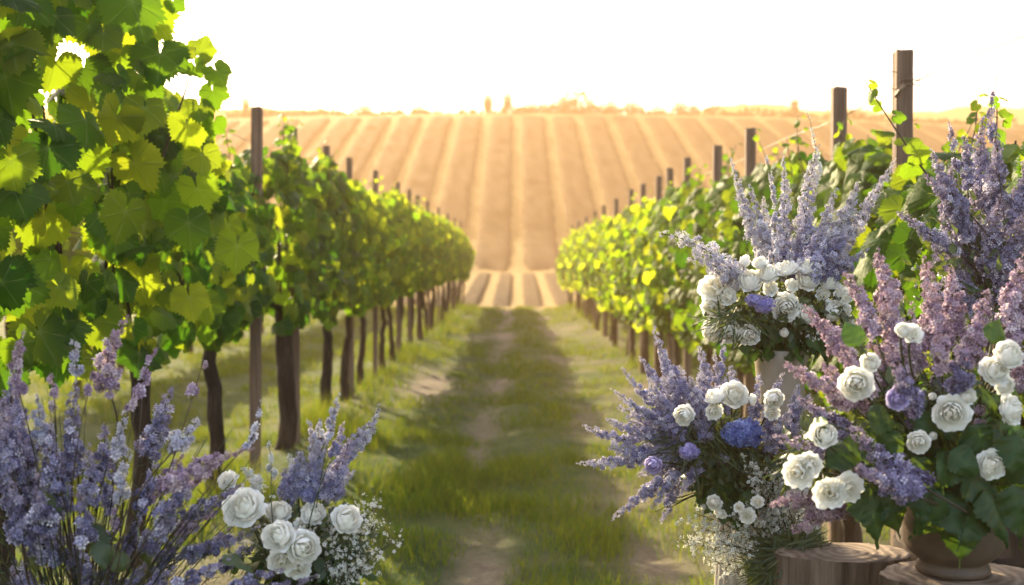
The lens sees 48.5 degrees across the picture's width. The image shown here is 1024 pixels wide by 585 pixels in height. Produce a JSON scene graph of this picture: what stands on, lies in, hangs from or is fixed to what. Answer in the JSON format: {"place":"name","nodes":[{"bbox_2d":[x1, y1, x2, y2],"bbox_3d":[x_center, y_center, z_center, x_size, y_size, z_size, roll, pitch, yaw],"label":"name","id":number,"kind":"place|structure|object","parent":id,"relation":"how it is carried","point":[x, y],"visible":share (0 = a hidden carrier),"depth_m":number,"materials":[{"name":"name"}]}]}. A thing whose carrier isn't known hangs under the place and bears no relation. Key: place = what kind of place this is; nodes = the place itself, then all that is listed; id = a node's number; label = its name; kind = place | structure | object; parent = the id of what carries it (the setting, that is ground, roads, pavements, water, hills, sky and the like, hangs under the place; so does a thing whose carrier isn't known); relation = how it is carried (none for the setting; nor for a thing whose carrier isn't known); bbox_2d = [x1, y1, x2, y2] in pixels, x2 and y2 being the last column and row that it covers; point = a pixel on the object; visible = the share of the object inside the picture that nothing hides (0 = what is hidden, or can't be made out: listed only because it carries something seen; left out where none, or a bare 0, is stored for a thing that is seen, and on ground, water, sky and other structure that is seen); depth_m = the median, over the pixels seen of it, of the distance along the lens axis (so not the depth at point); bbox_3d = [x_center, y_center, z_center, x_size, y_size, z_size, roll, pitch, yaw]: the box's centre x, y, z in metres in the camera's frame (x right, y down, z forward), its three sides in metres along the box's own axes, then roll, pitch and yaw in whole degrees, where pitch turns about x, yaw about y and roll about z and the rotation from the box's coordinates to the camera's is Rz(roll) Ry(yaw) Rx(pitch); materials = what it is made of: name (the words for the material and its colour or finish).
{"place":"outdoors","nodes":[
{"label":"outdoors","id":0,"kind":"place"},
{"bbox_2d":[0,114,1023,584],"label":"ground","id":1,"kind":"structure","parent":0,"point":[486,568],"depth_m":10.46,"materials":[{"name":"soil"}]},
{"bbox_2d":[0,26,38,321],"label":"grape vine","id":2,"kind":"object","parent":1,"relation":"on","point":[6,227],"visible":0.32,"depth_m":3.08,"materials":[{"name":"green plant"}]},
{"bbox_2d":[0,226,78,404],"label":"grape vine","id":3,"kind":"object","parent":1,"relation":"on","point":[67,247],"visible":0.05,"depth_m":11.03,"materials":[{"name":"green plant"}]},
{"bbox_2d":[62,198,108,386],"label":"grape vine","id":4,"kind":"object","parent":1,"relation":"on","point":[87,254],"visible":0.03,"depth_m":11.59,"materials":[{"name":"green plant"}]},
{"bbox_2d":[0,0,180,584],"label":"grape vine","id":5,"kind":"object","parent":1,"relation":"on","point":[50,317],"visible":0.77,"depth_m":3.44,"materials":[{"name":"green plant"}]},
{"bbox_2d":[0,0,259,572],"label":"grape vine","id":6,"kind":"object","parent":1,"relation":"on","point":[186,220],"visible":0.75,"depth_m":4.05,"materials":[{"name":"green plant"}]},
{"bbox_2d":[0,315,317,584],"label":"lilac bush","id":7,"kind":"object","parent":1,"relation":"on","point":[27,506],"visible":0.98,"depth_m":2.14,"materials":[{"name":"purple plant"}]},
{"bbox_2d":[156,129,280,497],"bbox_3d":[-1.651,0.159,6.233,0.613,2.208,1.399,0,2,0],"label":"grape vine","id":8,"kind":"object","parent":1,"relation":"on","point":[251,291],"visible":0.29,"depth_m":6.25,"materials":[{"name":"green plant"}]},
{"bbox_2d":[218,120,269,159],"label":"vine hedge","id":9,"kind":"object","parent":1,"relation":"on","point":[243,131],"visible":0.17,"depth_m":103.60,"materials":[{"name":"orange plant"}]},
{"bbox_2d":[249,106,262,477],"bbox_3d":[-1.556,0.110,6.914,0.093,2.469,0.064,0,2,0],"label":"vineyard post","id":10,"kind":"object","parent":1,"relation":"on","point":[255,379],"visible":0.59,"depth_m":6.89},
{"bbox_2d":[232,119,299,169],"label":"vine hedge","id":11,"kind":"object","parent":1,"relation":"on","point":[271,135],"visible":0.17,"depth_m":104.73,"materials":[{"name":"soil"}]},
{"bbox_2d":[233,109,341,449],"bbox_3d":[-1.592,-0.043,7.866,0.665,2.432,1.427,0,2,0],"label":"grape vine","id":12,"kind":"object","parent":1,"relation":"on","point":[304,220],"visible":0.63,"depth_m":7.72,"materials":[{"name":"green plant"}]},
{"bbox_2d":[289,128,300,444],"bbox_3d":[-1.567,0.057,8.213,0.064,2.486,0.055,0,2,0],"label":"vineyard post","id":13,"kind":"object","parent":1,"relation":"on","point":[296,344],"visible":0.2,"depth_m":8.20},
{"bbox_2d":[266,117,330,201],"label":"vine hedge","id":14,"kind":"object","parent":1,"relation":"on","point":[310,130],"visible":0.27,"depth_m":105.69,"materials":[{"name":"soil"}]},
{"bbox_2d":[266,140,362,408],"bbox_3d":[-1.595,-0.038,9.383,0.659,2.418,1.460,0,2,0],"label":"grape vine","id":15,"kind":"object","parent":1,"relation":"on","point":[332,184],"visible":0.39,"depth_m":9.26,"materials":[{"name":"green plant"}]},
{"bbox_2d":[275,117,360,206],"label":"vine hedge","id":16,"kind":"object","parent":1,"relation":"on","point":[339,132],"visible":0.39,"depth_m":103.28,"materials":[{"name":"soil"}]},
{"bbox_2d":[305,156,390,401],"bbox_3d":[-1.579,-0.065,10.629,0.723,2.340,1.811,0,2,0],"label":"grape vine","id":17,"kind":"object","parent":1,"relation":"on","point":[373,268],"visible":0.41,"depth_m":10.57,"materials":[{"name":"green plant"}]},
{"bbox_2d":[346,157,354,397],"bbox_3d":[-1.556,-0.044,10.961,0.067,2.512,0.056,0,2,0],"label":"vineyard post","id":18,"kind":"object","parent":1,"relation":"on","point":[349,177],"visible":0.37,"depth_m":10.96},
{"bbox_2d":[338,117,391,180],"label":"field strip","id":19,"kind":"object","parent":1,"relation":"on","point":[364,143],"visible":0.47,"depth_m":99.75,"materials":[{"name":"soil"}]},
{"bbox_2d":[341,178,402,385],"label":"grape vine","id":20,"kind":"object","parent":1,"relation":"on","point":[394,245],"visible":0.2,"depth_m":12.00,"materials":[{"name":"green plant"}]},
{"bbox_2d":[373,170,377,377],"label":"vineyard post","id":21,"kind":"object","parent":1,"relation":"on","point":[375,311],"visible":0.45,"depth_m":12.80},
{"bbox_2d":[362,183,416,372],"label":"grape vine","id":22,"kind":"object","parent":1,"relation":"on","point":[399,271],"visible":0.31,"depth_m":13.29,"materials":[{"name":"green plant"}]},
{"bbox_2d":[363,176,420,360],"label":"grape vine","id":23,"kind":"object","parent":1,"relation":"on","point":[407,216],"visible":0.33,"depth_m":14.32,"materials":[{"name":"green plant"}]},
{"bbox_2d":[365,116,421,194],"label":"field strip","id":24,"kind":"object","parent":1,"relation":"on","point":[392,158],"visible":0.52,"depth_m":96.80,"materials":[{"name":"soil"}]},
{"bbox_2d":[396,182,400,357],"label":"vineyard post","id":25,"kind":"object","parent":1,"relation":"on","point":[398,325],"visible":0.46,"depth_m":15.30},
{"bbox_2d":[407,189,410,344],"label":"vineyard post","id":26,"kind":"object","parent":1,"relation":"on","point":[409,298],"visible":0.43,"depth_m":16.80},
{"bbox_2d":[400,222,427,350],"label":"grape vine","id":27,"kind":"object","parent":1,"relation":"on","point":[421,272],"visible":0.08,"depth_m":15.68,"materials":[{"name":"green plant"}]},
{"bbox_2d":[411,196,439,343],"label":"grape vine","id":28,"kind":"object","parent":1,"relation":"on","point":[429,242],"visible":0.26,"depth_m":16.84,"materials":[{"name":"green plant"}]},
{"bbox_2d":[402,116,451,209],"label":"field strip","id":29,"kind":"object","parent":1,"relation":"on","point":[420,180],"visible":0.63,"depth_m":94.19,"materials":[{"name":"soil"}]},
{"bbox_2d":[417,208,444,340],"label":"grape vine","id":30,"kind":"object","parent":1,"relation":"on","point":[438,253],"visible":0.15,"depth_m":18.33,"materials":[{"name":"green plant"}]},
{"bbox_2d":[412,204,451,329],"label":"grape vine","id":31,"kind":"object","parent":1,"relation":"on","point":[448,244],"visible":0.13,"depth_m":20.78,"materials":[{"name":"green plant"}]},
{"bbox_2d":[423,208,446,334],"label":"grape vine","id":32,"kind":"object","parent":1,"relation":"on","point":[438,277],"visible":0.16,"depth_m":19.61,"materials":[{"name":"green plant"}]},
{"bbox_2d":[429,210,460,321],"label":"grape vine","id":33,"kind":"object","parent":1,"relation":"on","point":[455,241],"visible":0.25,"depth_m":23.36,"materials":[{"name":"green plant"}]},
{"bbox_2d":[440,215,460,316],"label":"grape vine","id":34,"kind":"object","parent":1,"relation":"on","point":[455,272],"visible":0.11,"depth_m":24.74,"materials":[{"name":"green plant"}]},
{"bbox_2d":[440,216,463,314],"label":"grape vine","id":35,"kind":"object","parent":1,"relation":"on","point":[459,271],"visible":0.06,"depth_m":26.00,"materials":[{"name":"green plant"}]},
{"bbox_2d":[439,116,481,235],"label":"field strip","id":36,"kind":"object","parent":1,"relation":"on","point":[455,200],"visible":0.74,"depth_m":90.11,"materials":[{"name":"soil"}]},
{"bbox_2d":[452,221,468,304],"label":"grape vine","id":37,"kind":"object","parent":1,"relation":"on","point":[466,261],"visible":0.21,"depth_m":29.40,"materials":[{"name":"green plant"}]},
{"bbox_2d":[461,273,489,306],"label":"vine hedge","id":38,"kind":"object","parent":1,"relation":"on","point":[475,292],"visible":0.86,"depth_m":50.99,"materials":[{"name":"soil"}]},
{"bbox_2d":[474,116,513,270],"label":"field strip","id":39,"kind":"object","parent":1,"relation":"on","point":[493,248],"visible":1,"depth_m":82.32,"materials":[{"name":"soil"}]},
{"bbox_2d":[492,273,512,307],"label":"vine hedge","id":40,"kind":"object","parent":1,"relation":"on","point":[502,295],"visible":0.94,"depth_m":49.55,"materials":[{"name":"soil"}]},
{"bbox_2d":[522,272,541,307],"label":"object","id":41,"kind":"object","parent":1,"relation":"on","point":[531,294],"visible":0.92,"depth_m":49.59,"materials":[{"name":"beige soil"}]},
{"bbox_2d":[521,116,557,270],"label":"field strip","id":42,"kind":"object","parent":1,"relation":"on","point":[540,246],"visible":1,"depth_m":82.69,"materials":[{"name":"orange soil"}]},
{"bbox_2d":[544,272,567,306],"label":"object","id":43,"kind":"object","parent":1,"relation":"on","point":[559,294],"visible":0.7,"depth_m":50.15,"materials":[{"name":"beige soil"}]},
{"bbox_2d":[548,97,571,113],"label":"tree","id":44,"kind":"object","parent":1,"relation":"on","point":[561,110],"visible":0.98,"depth_m":117.63,"materials":[{"name":"orange plant"}]},
{"bbox_2d":[557,233,573,305],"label":"grape vine","id":45,"kind":"object","parent":1,"relation":"on","point":[560,262],"visible":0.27,"depth_m":30.64,"materials":[{"name":"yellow plant"}]},
{"bbox_2d":[561,229,579,311],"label":"grape vine","id":46,"kind":"object","parent":1,"relation":"on","point":[564,269],"visible":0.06,"depth_m":27.09,"materials":[{"name":"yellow plant"}]},
{"bbox_2d":[566,226,583,316],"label":"grape vine","id":47,"kind":"object","parent":1,"relation":"on","point":[571,243],"visible":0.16,"depth_m":25.61,"materials":[{"name":"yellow plant"}]},
{"bbox_2d":[552,116,597,234],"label":"field strip","id":48,"kind":"object","parent":1,"relation":"on","point":[578,202],"visible":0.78,"depth_m":89.60,"materials":[{"name":"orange soil"}]},
{"bbox_2d":[556,89,595,113],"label":"tree","id":49,"kind":"object","parent":1,"relation":"on","point":[576,100],"visible":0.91,"depth_m":118.18,"materials":[{"name":"beige plant"}]},
{"bbox_2d":[569,227,589,318],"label":"grape vine","id":50,"kind":"object","parent":1,"relation":"on","point":[571,254],"visible":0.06,"depth_m":24.59,"materials":[{"name":"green plant"}]},
{"bbox_2d":[572,226,592,323],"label":"grape vine","id":51,"kind":"object","parent":1,"relation":"on","point":[578,287],"visible":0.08,"depth_m":23.46,"materials":[{"name":"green plant"}]},
{"bbox_2d":[576,217,601,330],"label":"grape vine","id":52,"kind":"object","parent":1,"relation":"on","point":[580,260],"visible":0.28,"depth_m":20.55,"materials":[{"name":"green plant"}]},
{"bbox_2d":[581,216,610,335],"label":"grape vine","id":53,"kind":"object","parent":1,"relation":"on","point":[590,242],"visible":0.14,"depth_m":19.62,"materials":[{"name":"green plant"}]},
{"bbox_2d":[586,211,619,347],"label":"grape vine","id":54,"kind":"object","parent":1,"relation":"on","point":[594,271],"visible":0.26,"depth_m":16.85,"materials":[{"name":"green plant"}]},
{"bbox_2d":[587,215,618,340],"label":"grape vine","id":55,"kind":"object","parent":1,"relation":"on","point":[592,289],"visible":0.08,"depth_m":18.42,"materials":[{"name":"green plant"}]},
{"bbox_2d":[582,116,635,218],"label":"field strip","id":56,"kind":"object","parent":1,"relation":"on","point":[613,180],"visible":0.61,"depth_m":92.83,"materials":[{"name":"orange soil"}]},
{"bbox_2d":[598,208,635,363],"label":"grape vine","id":57,"kind":"object","parent":1,"relation":"on","point":[606,259],"visible":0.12,"depth_m":14.76,"materials":[{"name":"green plant"}]},
{"bbox_2d":[214,104,1023,127],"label":"treeline","id":58,"kind":"object","parent":1,"relation":"on","point":[707,110],"visible":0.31,"depth_m":118.60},
{"bbox_2d":[608,192,655,373],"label":"grape vine","id":59,"kind":"object","parent":1,"relation":"on","point":[630,220],"visible":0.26,"depth_m":13.28,"materials":[{"name":"green plant"}]},
{"bbox_2d":[612,116,665,200],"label":"field strip","id":60,"kind":"object","parent":1,"relation":"on","point":[647,169],"visible":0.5,"depth_m":95.89,"materials":[{"name":"soil"}]},
{"bbox_2d":[616,189,665,384],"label":"grape vine","id":61,"kind":"object","parent":1,"relation":"on","point":[622,285],"visible":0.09,"depth_m":12.06,"materials":[{"name":"green plant"}]},
{"bbox_2d":[639,183,645,370],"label":"vineyard post","id":62,"kind":"object","parent":1,"relation":"on","point":[642,190],"visible":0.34,"depth_m":13.55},
{"bbox_2d":[654,176,661,372],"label":"vineyard post","id":63,"kind":"object","parent":1,"relation":"on","point":[658,187],"visible":0.28,"depth_m":12.14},
{"bbox_2d":[627,181,708,368],"bbox_3d":[1.537,0.027,10.703,0.799,2.112,1.840,0,2,0],"label":"grape vine","id":64,"kind":"object","parent":1,"relation":"on","point":[648,248],"visible":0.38,"depth_m":10.22,"materials":[{"name":"green plant"}]},
{"bbox_2d":[666,167,673,377],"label":"vineyard post","id":65,"kind":"object","parent":1,"relation":"on","point":[670,343],"visible":0.27,"depth_m":11.08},
{"bbox_2d":[643,116,707,193],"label":"field strip","id":66,"kind":"object","parent":1,"relation":"on","point":[669,144],"visible":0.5,"depth_m":98.81,"materials":[{"name":"soil"}]},
{"bbox_2d":[659,164,712,386],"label":"grape vine","id":67,"kind":"object","parent":1,"relation":"on","point":[677,300],"visible":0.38,"depth_m":8.86,"materials":[{"name":"green plant"}]},
{"bbox_2d":[683,157,690,381],"bbox_3d":[1.540,0.034,9.999,0.077,2.432,0.066,0,2,0],"label":"vineyard post","id":68,"kind":"object","parent":1,"relation":"on","point":[686,355],"visible":0.27,"depth_m":9.98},
{"bbox_2d":[673,117,740,177],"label":"field strip","id":69,"kind":"object","parent":1,"relation":"on","point":[698,137],"visible":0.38,"depth_m":101.82,"materials":[{"name":"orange soil"}]},
{"bbox_2d":[710,145,721,420],"bbox_3d":[1.545,0.078,8.620,0.077,2.388,0.066,0,2,0],"label":"vineyard post","id":70,"kind":"object","parent":1,"relation":"on","point":[717,164],"visible":0.25,"depth_m":8.56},
{"bbox_2d":[683,141,780,420],"bbox_3d":[1.586,0.084,7.707,0.717,2.215,1.413,0,2,0],"label":"grape vine","id":71,"kind":"object","parent":1,"relation":"on","point":[717,212],"visible":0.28,"depth_m":7.81,"materials":[{"name":"green plant"}]},
{"bbox_2d":[704,118,765,168],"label":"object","id":72,"kind":"object","parent":1,"relation":"on","point":[728,134],"visible":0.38,"depth_m":102.80,"materials":[{"name":"beige soil"}]},
{"bbox_2d":[744,127,755,449],"bbox_3d":[1.530,0.133,7.321,0.073,2.383,0.066,0,2,0],"label":"vineyard post","id":73,"kind":"object","parent":1,"relation":"on","point":[749,168],"visible":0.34,"depth_m":7.26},
{"bbox_2d":[714,494,787,584],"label":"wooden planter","id":74,"kind":"object","parent":1,"relation":"on","point":[732,580],"visible":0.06,"depth_m":2.77,"materials":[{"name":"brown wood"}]},
{"bbox_2d":[674,452,835,584],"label":"filler bush","id":75,"kind":"object","parent":1,"relation":"on","point":[766,541],"visible":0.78,"depth_m":2.59,"materials":[{"name":"white plant"}]},
{"bbox_2d":[576,326,811,537],"bbox_3d":[0.450,0.316,2.669,0.597,0.486,0.349,0,2,0],"label":"flower arrangement","id":76,"kind":"object","parent":75,"relation":"on","point":[696,445],"visible":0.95,"depth_m":2.63,"materials":[{"name":"purple plant"}]},
{"bbox_2d":[733,118,790,161],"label":"vine hedge","id":77,"kind":"object","parent":1,"relation":"on","point":[767,137],"visible":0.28,"depth_m":102.97,"materials":[{"name":"orange plant"}]},
{"bbox_2d":[716,114,875,375],"bbox_3d":[1.524,0.133,6.385,0.704,2.222,1.469,0,2,0],"label":"grape vine","id":78,"kind":"object","parent":1,"relation":"on","point":[732,243],"visible":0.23,"depth_m":6.43,"materials":[{"name":"green plant"}]},
{"bbox_2d":[765,119,829,160],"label":"vine hedge","id":79,"kind":"object","parent":1,"relation":"on","point":[785,128],"visible":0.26,"depth_m":104.66,"materials":[{"name":"orange plant"}]},
{"bbox_2d":[788,474,823,538],"bbox_3d":[0.710,0.898,3.026,0.300,0.816,0.295,0,2,0],"label":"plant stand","id":80,"kind":"object","parent":1,"relation":"on","point":[806,507],"visible":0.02,"depth_m":2.91,"materials":[{"name":"plant"}]},
{"bbox_2d":[754,350,809,473],"bbox_3d":[0.710,0.319,3.008,0.170,0.343,0.170,0,2,0],"label":"cream urn","id":81,"kind":"object","parent":80,"relation":"on","point":[772,371],"visible":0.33,"depth_m":2.95,"materials":[{"name":"ceramic"}]},
{"bbox_2d":[658,108,896,370],"bbox_3d":[0.704,-0.130,2.990,0.668,0.714,0.290,0,2,0],"label":"flower arrangement","id":82,"kind":"object","parent":81,"relation":"in","point":[767,316],"visible":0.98,"depth_m":2.92,"materials":[{"name":"purple plant"}]},
{"bbox_2d":[794,120,829,148],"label":"vine hedge","id":83,"kind":"object","parent":1,"relation":"on","point":[822,134],"visible":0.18,"depth_m":106.55,"materials":[{"name":"orange plant"}]},
{"bbox_2d":[828,86,846,542],"bbox_3d":[1.522,0.216,5.322,0.071,2.346,0.066,0,2,0],"label":"vineyard post","id":84,"kind":"object","parent":1,"relation":"on","point":[838,113],"visible":0.3,"depth_m":5.26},
{"bbox_2d":[773,543,910,584],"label":"tree stump","id":85,"kind":"object","parent":1,"relation":"on","point":[852,563],"visible":0.83,"depth_m":2.46,"materials":[{"name":"brown wood"}]},
{"bbox_2d":[825,121,874,144],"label":"vine hedge","id":86,"kind":"object","parent":1,"relation":"on","point":[856,133],"visible":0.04,"depth_m":105.76,"materials":[{"name":"orange plant"}]},
{"bbox_2d":[751,111,985,542],"bbox_3d":[1.574,0.243,5.203,0.804,2.059,1.456,0,2,0],"label":"grape vine","id":87,"kind":"object","parent":1,"relation":"on","point":[850,164],"visible":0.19,"depth_m":4.90,"materials":[{"name":"green plant"}]},
{"bbox_2d":[855,122,940,162],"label":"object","id":88,"kind":"object","parent":1,"relation":"on","point":[868,126],"visible":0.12,"depth_m":109.69,"materials":[{"name":"beige soil"}]},
{"bbox_2d":[886,49,920,545],"bbox_3d":[1.502,0.232,4.408,0.146,2.337,0.095,0,2,0],"label":"vineyard post","id":89,"kind":"object","parent":1,"relation":"on","point":[902,81],"visible":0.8,"depth_m":4.36,"materials":[{"name":"wood"}]},
{"bbox_2d":[570,36,1023,233],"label":"trellis wire","id":90,"kind":"object","parent":89,"relation":"attached to","point":[890,93],"visible":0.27,"depth_m":4.31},
{"bbox_2d":[810,79,1023,429],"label":"grape vine","id":91,"kind":"object","parent":1,"relation":"on","point":[899,242],"visible":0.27,"depth_m":3.82,"materials":[{"name":"green plant"}]},
{"bbox_2d":[886,123,961,160],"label":"vine hedge","id":92,"kind":"object","parent":1,"relation":"on","point":[931,142],"visible":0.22,"depth_m":103.58,"materials":[{"name":"orange plant"}]},
{"bbox_2d":[916,124,979,150],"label":"vine hedge","id":93,"kind":"object","parent":1,"relation":"on","point":[940,131],"visible":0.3,"depth_m":108.40,"materials":[{"name":"orange plant"}]},
{"bbox_2d":[878,561,1023,584],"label":"tree stump","id":94,"kind":"object","parent":1,"relation":"on","point":[904,573],"visible":0.6,"depth_m":2.29,"materials":[{"name":"brown wood"}]},
{"bbox_2d":[902,506,1005,580],"bbox_3d":[0.896,0.491,2.312,0.204,0.153,0.204,0,2,0],"label":"ceramic pot","id":95,"kind":"object","parent":94,"relation":"on","point":[935,555],"visible":0.49,"depth_m":2.25,"materials":[{"name":"ceramic"}]},
{"bbox_2d":[763,246,1023,568],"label":"flower arrangement","id":96,"kind":"object","parent":95,"relation":"in","point":[939,459],"visible":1,"depth_m":2.12,"materials":[{"name":"purple plant"}]},
{"bbox_2d":[916,142,1023,491],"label":"grape vine","id":97,"kind":"object","parent":1,"relation":"on","point":[1013,164],"visible":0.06,"depth_m":3.37,"materials":[{"name":"green plant"}]},
{"bbox_2d":[946,126,1006,147],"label":"vine hedge","id":98,"kind":"object","parent":1,"relation":"on","point":[970,132],"visible":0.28,"depth_m":108.33,"materials":[{"name":"orange plant"}]},
{"bbox_2d":[984,127,1023,146],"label":"vine hedge","id":99,"kind":"object","parent":1,"relation":"on","point":[1011,137],"visible":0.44,"depth_m":106.09,"materials":[{"name":"orange plant"}]},
{"bbox_2d":[3,297,1023,584],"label":"grass","id":100,"kind":"structure","parent":0,"point":[449,465],"depth_m":8.37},
{"bbox_2d":[38,0,1023,113],"label":"sky","id":101,"kind":"structure","parent":0,"point":[445,55],"materials":[{"name":"white"}]},
{"bbox_2d":[45,103,1023,126],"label":"distant hills","id":102,"kind":"structure","parent":0,"point":[959,113],"depth_m":296.57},
{"bbox_2d":[893,526,1023,567],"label":"tree stump","id":103,"kind":"object","parent":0,"point":[1012,554],"visible":0.06,"depth_m":2.82,"materials":[{"name":"brown wood"}]},
{"bbox_2d":[872,71,1023,486],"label":"lilac bush","id":104,"kind":"object","parent":103,"relation":"on","point":[978,261],"visible":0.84,"depth_m":2.89,"materials":[{"name":"purple plant"}]},
{"bbox_3d":[-0.444,0.987,2.384,0.270,0.684,0.270,0,2,0],"label":"stone urn","id":105,"kind":"object","parent":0,"visible":0},
{"bbox_2d":[217,393,403,584],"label":"flower arrangement","id":106,"kind":"object","parent":105,"relation":"in","point":[310,542],"visible":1,"depth_m":2.25,"materials":[{"name":"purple plant"}]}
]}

